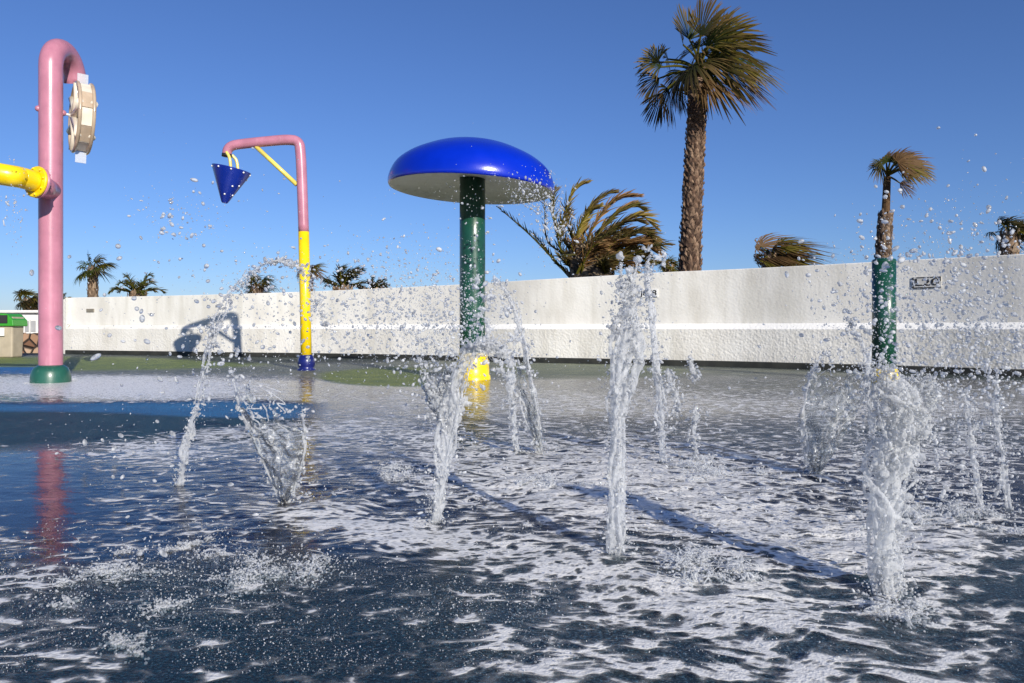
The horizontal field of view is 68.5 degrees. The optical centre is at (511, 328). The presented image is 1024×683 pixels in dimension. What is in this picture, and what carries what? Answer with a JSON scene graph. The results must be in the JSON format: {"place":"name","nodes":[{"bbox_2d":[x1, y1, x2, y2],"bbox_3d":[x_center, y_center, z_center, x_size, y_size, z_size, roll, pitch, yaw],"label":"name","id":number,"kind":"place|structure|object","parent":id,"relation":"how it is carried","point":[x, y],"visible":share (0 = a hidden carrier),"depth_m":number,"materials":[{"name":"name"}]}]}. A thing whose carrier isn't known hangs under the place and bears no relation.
{"place":"outdoors","nodes":[
{"label":"outdoors","id":0,"kind":"place"},
{"bbox_2d":[22,333,37,352],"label":"stone wall","id":1,"kind":"structure","parent":0,"point":[30,342],"depth_m":19.00,"materials":[{"name":"beige stone"}]},
{"bbox_2d":[25,131,343,401],"bbox_3d":[-1.457,-0.406,3.534,1.690,1.445,1.877,0,0,0],"label":"water spray","id":2,"kind":"object","parent":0,"point":[136,308],"visible":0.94,"depth_m":3.22,"materials":[{"name":"white"}]},
{"bbox_2d":[0,353,1023,682],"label":"floor","id":3,"kind":"structure","parent":0,"point":[40,493],"depth_m":2.03,"materials":[{"name":"rubber"}]},
{"bbox_2d":[0,313,27,357],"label":"waste bin","id":4,"kind":"object","parent":3,"relation":"on","point":[11,334],"visible":0.99,"depth_m":15.60,"materials":[{"name":"beige plastic"}]},
{"bbox_2d":[211,135,315,370],"bbox_3d":[-3.578,-1.099,10.853,1.483,3.398,0.549,0,0,0],"label":"bucket post","id":5,"kind":"object","parent":3,"relation":"on","point":[230,180],"visible":0.99,"depth_m":10.78,"materials":[{"name":"yellow metal"}]},
{"bbox_2d":[63,254,1023,368],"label":"boundary wall","id":6,"kind":"structure","parent":3,"relation":"on","point":[723,315],"depth_m":12.39,"materials":[{"name":"white paint"}]},
{"bbox_2d":[640,289,657,296],"bbox_3d":[2.266,-0.589,12.467,0.318,0.136,0.016,0,0,30],"label":"depth sign","id":7,"kind":"object","parent":6,"relation":"attached to","point":[655,292],"visible":0.48,"depth_m":12.43,"materials":[{"name":"white plastic"}]},
{"bbox_2d":[912,276,940,287],"bbox_3d":[5.633,-0.629,10.216,0.352,0.152,0.014,0,0,42],"label":"depth sign","id":8,"kind":"object","parent":6,"relation":"attached to","point":[921,281],"visible":0.66,"depth_m":10.21,"materials":[{"name":"white"}]},
{"bbox_2d":[65,350,1023,376],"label":"kerb","id":9,"kind":"structure","parent":3,"relation":"on","point":[781,365],"depth_m":12.83,"materials":[{"name":"grey concrete"}]},
{"bbox_2d":[658,255,678,271],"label":"fan palm","id":10,"kind":"object","parent":3,"relation":"on","point":[673,267],"visible":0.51,"depth_m":17.39,"materials":[{"name":"green plant"}]},
{"bbox_2d":[0,360,1023,682],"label":"water","id":11,"kind":"structure","parent":0,"point":[810,672],"depth_m":2.42,"materials":[{"name":"clear liquid"}]},
{"bbox_2d":[0,38,97,382],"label":"wheel post","id":12,"kind":"object","parent":11,"relation":"on","point":[60,62],"visible":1,"depth_m":8.21,"materials":[{"name":"pink metal"}]},
{"bbox_2d":[1,156,29,271],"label":"water spray","id":13,"kind":"object","parent":12,"relation":"attached to","point":[7,203],"visible":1,"depth_m":7.40,"materials":[{"name":"white"}]},
{"bbox_2d":[28,544,178,613],"bbox_3d":[-0.970,0.579,1.805,0.300,0.038,0.481,0,0,0],"label":"splash","id":14,"kind":"object","parent":11,"relation":"on","point":[101,570],"visible":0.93,"depth_m":1.80,"materials":[{"name":"clear liquid"}]},
{"bbox_2d":[95,626,158,664],"bbox_3d":[-0.721,0.589,1.398,0.114,0.017,0.171,0,0,-14],"label":"splash","id":15,"kind":"object","parent":11,"relation":"on","point":[120,641],"visible":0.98,"depth_m":1.41,"materials":[{"name":"white liquid"}]},
{"bbox_2d":[149,532,228,554],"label":"splash","id":16,"kind":"object","parent":11,"relation":"on","point":[187,544],"visible":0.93,"depth_m":2.04,"materials":[{"name":"white liquid"}]},
{"bbox_2d":[109,541,356,630],"bbox_3d":[-0.629,0.576,1.756,0.500,0.042,0.559,0,0,0],"label":"splash","id":17,"kind":"object","parent":11,"relation":"on","point":[307,571],"visible":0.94,"depth_m":1.80,"materials":[{"name":"clear liquid"}]},
{"bbox_2d":[165,233,338,488],"bbox_3d":[-0.989,0.128,2.833,0.670,0.962,0.204,0,0,0],"label":"water jet","id":18,"kind":"object","parent":11,"relation":"on","point":[190,433],"visible":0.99,"depth_m":2.83,"materials":[{"name":"white"}]},
{"bbox_2d":[3,384,508,633],"bbox_3d":[-1.074,0.398,2.337,1.152,0.390,3.134,0,0,-37],"label":"water spray","id":19,"kind":"object","parent":11,"relation":"on","point":[161,552],"visible":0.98,"depth_m":1.86,"materials":[{"name":"white"}]},
{"bbox_2d":[208,286,347,505],"bbox_3d":[-0.801,0.229,2.551,0.510,0.747,0.207,0,0,0],"label":"water jet","id":20,"kind":"object","parent":11,"relation":"on","point":[293,485],"visible":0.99,"depth_m":2.54,"materials":[{"name":"white"}]},
{"bbox_2d":[0,517,559,675],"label":"water beads","id":21,"kind":"object","parent":11,"relation":"on","point":[263,604],"visible":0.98,"depth_m":1.57,"materials":[{"name":"white"}]},
{"bbox_2d":[203,218,544,419],"bbox_3d":[-0.694,-0.086,3.197,1.700,1.005,1.610,0,0,0],"label":"water spray","id":22,"kind":"object","parent":11,"relation":"on","point":[418,331],"visible":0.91,"depth_m":3.12,"materials":[{"name":"white"}]},
{"bbox_2d":[361,458,432,485],"bbox_3d":[-0.482,0.575,3.081,0.266,0.045,0.521,0,0,-17],"label":"splash","id":23,"kind":"object","parent":11,"relation":"on","point":[387,473],"visible":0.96,"depth_m":3.02,"materials":[{"name":"white liquid"}]},
{"bbox_2d":[388,137,553,380],"bbox_3d":[-0.474,-0.796,8.800,1.940,2.792,1.942,0,0,0],"label":"mushroom fountain","id":24,"kind":"object","parent":11,"relation":"on","point":[436,168],"visible":0.91,"depth_m":8.65,"materials":[{"name":"blue paint"}]},
{"bbox_2d":[381,241,570,524],"bbox_3d":[-0.114,0.162,2.305,0.567,0.891,0.308,0,0,0],"label":"water jet","id":25,"kind":"object","parent":11,"relation":"on","point":[450,408],"visible":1,"depth_m":2.29,"materials":[{"name":"white"}]},
{"bbox_2d":[385,146,601,411],"bbox_3d":[-0.225,-0.620,6.300,2.490,2.212,4.607,0,0,0],"label":"water spray","id":26,"kind":"object","parent":11,"relation":"on","point":[546,216],"visible":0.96,"depth_m":7.65,"materials":[{"name":"white"}]},
{"bbox_2d":[461,212,559,455],"bbox_3d":[0.003,0.063,3.593,0.512,1.213,0.313,0,0,0],"label":"water jet","id":27,"kind":"object","parent":11,"relation":"on","point":[510,390],"visible":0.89,"depth_m":3.58,"materials":[{"name":"white"}]},
{"bbox_2d":[494,469,606,489],"bbox_3d":[0.159,0.567,2.882,0.390,0.061,0.306,0,0,32],"label":"splash","id":28,"kind":"object","parent":11,"relation":"on","point":[548,479],"visible":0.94,"depth_m":2.86,"materials":[{"name":"white liquid"}]},
{"bbox_2d":[153,340,1021,589],"bbox_3d":[0.249,0.255,2.783,3.352,0.675,2.366,0,0,0],"label":"water spray","id":29,"kind":"object","parent":11,"relation":"on","point":[787,490],"visible":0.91,"depth_m":2.30,"materials":[{"name":"white"}]},
{"bbox_2d":[589,250,658,559],"bbox_3d":[0.294,0.203,1.976,0.191,0.824,0.149,0,0,0],"label":"water jet","id":30,"kind":"object","parent":11,"relation":"on","point":[625,336],"visible":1,"depth_m":1.96,"materials":[{"name":"white"}]},
{"bbox_2d":[639,232,688,463],"bbox_3d":[0.662,0.087,3.338,0.242,1.044,0.157,0,0,0],"label":"water jet","id":31,"kind":"object","parent":11,"relation":"on","point":[662,391],"visible":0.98,"depth_m":3.33,"materials":[{"name":"white"}]},
{"bbox_2d":[681,350,701,460],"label":"water jet","id":32,"kind":"object","parent":11,"relation":"on","point":[695,416],"visible":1,"depth_m":3.37,"materials":[{"name":"white"}]},
{"bbox_2d":[652,534,781,590],"bbox_3d":[0.477,0.563,1.843,0.304,0.069,0.358,0,0,0],"label":"splash","id":33,"kind":"object","parent":11,"relation":"on","point":[687,559],"visible":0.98,"depth_m":1.82,"materials":[{"name":"white liquid"}]},
{"bbox_2d":[663,454,785,483],"bbox_3d":[0.866,0.569,3.120,0.456,0.057,0.614,0,0,0],"label":"splash","id":34,"kind":"object","parent":11,"relation":"on","point":[705,466],"visible":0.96,"depth_m":3.11,"materials":[{"name":"white liquid"}]},
{"bbox_2d":[448,442,1023,674],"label":"water beads","id":35,"kind":"object","parent":11,"relation":"on","point":[736,573],"visible":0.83,"depth_m":1.74,"materials":[{"name":"white"}]},
{"bbox_2d":[764,257,886,477],"bbox_3d":[1.305,0.143,3.032,0.599,0.925,0.205,0,0,0],"label":"water jet","id":36,"kind":"object","parent":11,"relation":"on","point":[818,465],"visible":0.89,"depth_m":3.02,"materials":[{"name":"white"}]},
{"bbox_2d":[872,258,897,381],"bbox_3d":[4.254,-0.105,8.600,0.340,1.411,0.340,0,0,0],"label":"spray post","id":37,"kind":"object","parent":11,"relation":"on","point":[877,287],"visible":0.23,"depth_m":8.50,"materials":[{"name":"green metal"}]},
{"bbox_2d":[763,127,1023,559],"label":"water spray","id":38,"kind":"object","parent":11,"relation":"on","point":[968,335],"visible":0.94,"depth_m":2.40,"materials":[{"name":"white"}]},
{"bbox_2d":[818,291,984,601],"bbox_3d":[0.849,0.261,1.695,0.351,0.697,0.258,0,0,0],"label":"water jet","id":39,"kind":"object","parent":11,"relation":"on","point":[905,416],"visible":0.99,"depth_m":1.66,"materials":[{"name":"white"}]},
{"bbox_2d":[851,587,956,632],"bbox_3d":[0.829,0.576,1.587,0.240,0.043,0.191,0,0,-36],"label":"splash","id":40,"kind":"object","parent":11,"relation":"on","point":[882,606],"visible":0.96,"depth_m":1.57,"materials":[{"name":"white liquid"}]},
{"bbox_2d":[901,501,946,529],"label":"splash","id":41,"kind":"object","parent":11,"relation":"on","point":[911,516],"visible":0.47,"depth_m":2.34,"materials":[{"name":"white liquid"}]},
{"bbox_2d":[918,491,1023,535],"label":"splash","id":42,"kind":"object","parent":11,"relation":"on","point":[956,510],"visible":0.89,"depth_m":2.34,"materials":[{"name":"white liquid"}]},
{"bbox_2d":[926,283,1022,518],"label":"water jet","id":43,"kind":"object","parent":11,"relation":"on","point":[1003,469],"visible":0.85,"depth_m":2.46,"materials":[{"name":"white"}]},
{"bbox_2d":[0,0,1023,309],"label":"sky","id":44,"kind":"structure","parent":0,"point":[363,84],"materials":[{"name":"blue"}]},
{"bbox_2d":[496,177,674,277],"bbox_3d":[1.463,-1.229,14.929,3.574,3.659,1.986,0,0,0],"label":"feather palm","id":45,"kind":"object","parent":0,"point":[594,260],"visible":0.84,"depth_m":14.86,"materials":[{"name":"green plant"}]},
{"label":"ground","id":46,"kind":"structure","parent":0,"visible":0},
{"bbox_2d":[0,310,37,333],"bbox_3d":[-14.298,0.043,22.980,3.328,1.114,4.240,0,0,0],"label":"white house","id":47,"kind":"structure","parent":46,"relation":"on","point":[31,317],"depth_m":20.96,"materials":[{"name":"white paint"}]},
{"bbox_2d":[24,319,29,332],"bbox_3d":[-13.525,-0.067,20.976,0.187,0.393,0.043,0,0,0],"label":"window","id":48,"kind":"structure","parent":47,"relation":"in","point":[26,328],"depth_m":20.96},
{"bbox_2d":[30,319,37,332],"bbox_3d":[-13.342,-0.067,20.976,0.205,0.393,0.043,0,0,0],"label":"window","id":49,"kind":"structure","parent":47,"relation":"in","point":[33,322],"depth_m":20.97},
{"bbox_2d":[11,288,37,309],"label":"fan palm","id":50,"kind":"object","parent":46,"relation":"on","point":[29,303],"visible":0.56,"depth_m":23.73,"materials":[{"name":"green plant"}]},
{"bbox_2d":[74,254,116,296],"bbox_3d":[-14.303,-1.062,25.958,1.448,3.324,1.712,0,0,-38],"label":"fan palm","id":51,"kind":"object","parent":46,"relation":"on","point":[94,271],"visible":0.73,"depth_m":25.86,"materials":[{"name":"green plant"}]},
{"bbox_2d":[107,273,167,296],"bbox_3d":[-12.497,-0.657,25.039,1.671,2.514,1.662,0,0,0],"label":"feather palm","id":52,"kind":"object","parent":46,"relation":"on","point":[136,289],"visible":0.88,"depth_m":24.79,"materials":[{"name":"green plant"}]},
{"bbox_2d":[243,274,279,292],"bbox_3d":[-7.649,-0.561,23.064,1.200,2.323,1.201,0,0,0],"label":"fan palm","id":53,"kind":"object","parent":46,"relation":"on","point":[260,289],"visible":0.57,"depth_m":22.88,"materials":[{"name":"green plant"}]},
{"bbox_2d":[297,263,329,290],"bbox_3d":[-6.093,-0.720,23.033,1.021,2.640,1.088,0,0,-35],"label":"fan palm","id":54,"kind":"object","parent":46,"relation":"on","point":[317,269],"visible":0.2,"depth_m":22.84,"materials":[{"name":"green plant"}]},
{"bbox_2d":[321,263,371,289],"bbox_3d":[-4.941,-0.650,22.196,1.540,2.500,1.407,0,0,21],"label":"feather palm","id":55,"kind":"object","parent":46,"relation":"on","point":[345,282],"visible":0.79,"depth_m":21.95,"materials":[{"name":"green plant"}]},
{"bbox_2d":[364,275,390,288],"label":"feather palm","id":56,"kind":"object","parent":46,"relation":"on","point":[376,285],"visible":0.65,"depth_m":22.39,"materials":[{"name":"green plant"}]},
{"bbox_2d":[633,0,784,271],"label":"fan palm","id":57,"kind":"object","parent":46,"relation":"on","point":[724,42],"visible":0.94,"depth_m":15.79,"materials":[{"name":"green plant"}]},
{"bbox_2d":[753,231,838,267],"bbox_3d":[6.866,-0.886,18.008,2.127,2.971,1.721,0,0,0],"label":"fan palm","id":58,"kind":"object","parent":46,"relation":"on","point":[787,253],"visible":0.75,"depth_m":17.69,"materials":[{"name":"green plant"}]},
{"bbox_2d":[866,146,936,258],"bbox_3d":[9.918,-2.025,19.096,1.538,5.252,2.074,0,0,31],"label":"fan palm","id":59,"kind":"object","parent":46,"relation":"on","point":[914,165],"visible":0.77,"depth_m":18.81,"materials":[{"name":"brown plant"}]},
{"bbox_2d":[984,215,1023,254],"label":"fan palm","id":60,"kind":"object","parent":46,"relation":"on","point":[1018,234],"visible":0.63,"depth_m":16.87,"materials":[{"name":"green plant"}]}
]}

